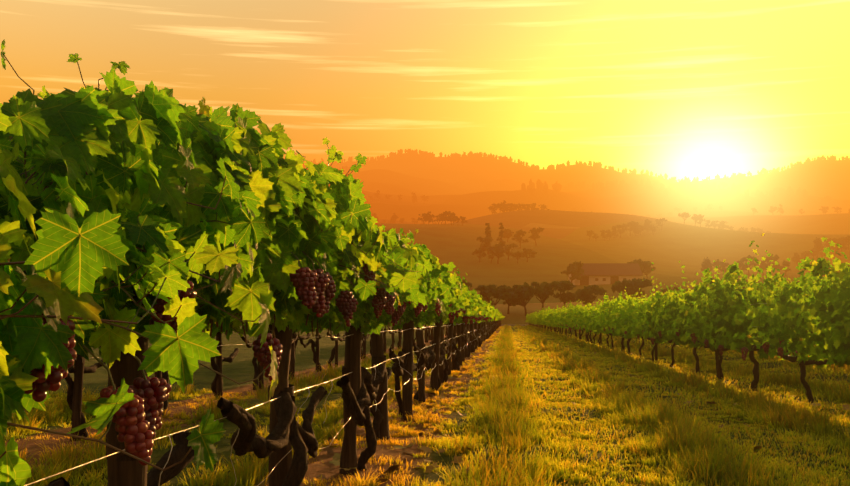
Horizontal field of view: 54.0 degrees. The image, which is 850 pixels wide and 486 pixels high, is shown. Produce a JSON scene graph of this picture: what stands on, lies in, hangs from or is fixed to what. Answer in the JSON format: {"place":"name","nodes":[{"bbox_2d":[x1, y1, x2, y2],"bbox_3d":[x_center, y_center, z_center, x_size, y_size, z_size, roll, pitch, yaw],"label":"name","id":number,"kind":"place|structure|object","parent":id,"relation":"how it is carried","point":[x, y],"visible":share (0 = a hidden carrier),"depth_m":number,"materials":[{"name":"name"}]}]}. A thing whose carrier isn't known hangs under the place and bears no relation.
{"place":"outdoors","nodes":[
{"label":"outdoors","id":0,"kind":"place"},
{"bbox_2d":[0,0,849,181],"label":"sky","id":1,"kind":"structure","parent":0,"point":[679,89],"materials":[{"name":"orange"}]},
{"bbox_2d":[5,153,849,485],"bbox_3d":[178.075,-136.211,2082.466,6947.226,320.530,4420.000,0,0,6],"label":"ground","id":2,"kind":"structure","parent":0,"point":[473,189],"depth_m":518.95,"materials":[{"name":"brown soil"}]},
{"bbox_2d":[70,278,751,485],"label":"wooden posts","id":3,"kind":"object","parent":2,"relation":"on","point":[127,473],"visible":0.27,"depth_m":5.96,"materials":[{"name":"brown wood"}]},
{"bbox_2d":[24,303,788,485],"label":"trellis wires","id":4,"kind":"object","parent":3,"relation":"attached to","point":[246,409],"visible":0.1,"depth_m":3.72,"materials":[{"name":"grey metal"}]},
{"bbox_2d":[159,353,420,485],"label":"vine trunk","id":5,"kind":"object","parent":4,"relation":"attached to","point":[239,429],"visible":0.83,"depth_m":3.38,"materials":[{"name":"brown wood"}]},
{"bbox_2d":[4,324,849,485],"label":"grass","id":6,"kind":"structure","parent":2,"relation":"on","point":[688,444],"depth_m":8.77,"materials":[{"name":"green plant"}]},
{"bbox_2d":[46,321,846,485],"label":"vine trunks","id":7,"kind":"object","parent":2,"relation":"on","point":[303,441],"visible":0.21,"depth_m":5.98,"materials":[{"name":"brown plant"}]},
{"bbox_2d":[0,53,460,470],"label":"vine shoots","id":8,"kind":"object","parent":7,"relation":"attached to","point":[89,351],"visible":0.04,"depth_m":1.62,"materials":[{"name":"green plant"}]},
{"bbox_2d":[24,260,796,464],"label":"grapes","id":9,"kind":"object","parent":7,"relation":"hanging from","point":[137,421],"visible":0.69,"depth_m":1.86,"materials":[{"name":"purple food"}]},
{"bbox_2d":[0,39,849,485],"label":"vine leaves","id":10,"kind":"object","parent":7,"relation":"attached to","point":[148,153],"visible":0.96,"depth_m":1.95,"materials":[{"name":"green plant"}]},
{"bbox_2d":[249,341,849,485],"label":"fallen leaves","id":11,"kind":"object","parent":2,"relation":"on","point":[336,457],"visible":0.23,"depth_m":8.68,"materials":[{"name":"brown plant"}]},
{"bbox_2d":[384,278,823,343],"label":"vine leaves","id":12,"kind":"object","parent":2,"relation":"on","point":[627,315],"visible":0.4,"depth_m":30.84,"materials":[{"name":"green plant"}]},
{"bbox_2d":[569,274,640,284],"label":"barn walls","id":13,"kind":"structure","parent":2,"relation":"on","point":[592,281],"depth_m":299.85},
{"bbox_2d":[580,276,625,284],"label":"barn openings","id":14,"kind":"object","parent":13,"relation":"in","point":[584,280],"visible":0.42,"depth_m":299.95,"materials":[{"name":"brown"}]},
{"bbox_2d":[566,263,642,275],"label":"barn roof","id":15,"kind":"structure","parent":13,"relation":"on","point":[612,269],"depth_m":301.99,"materials":[{"name":"brown"}]},
{"bbox_2d":[370,185,849,315],"bbox_3d":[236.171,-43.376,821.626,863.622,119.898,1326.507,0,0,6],"label":"tree trunks","id":16,"kind":"object","parent":2,"relation":"on","point":[524,303],"visible":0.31,"depth_m":407.63,"materials":[{"name":"plant"}]},
{"bbox_2d":[302,149,849,305],"bbox_3d":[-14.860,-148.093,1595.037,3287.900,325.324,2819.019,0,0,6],"label":"tree crowns","id":17,"kind":"object","parent":16,"relation":"attached to","point":[516,293],"visible":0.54,"depth_m":642.51,"materials":[{"name":"green plant"}]}
]}

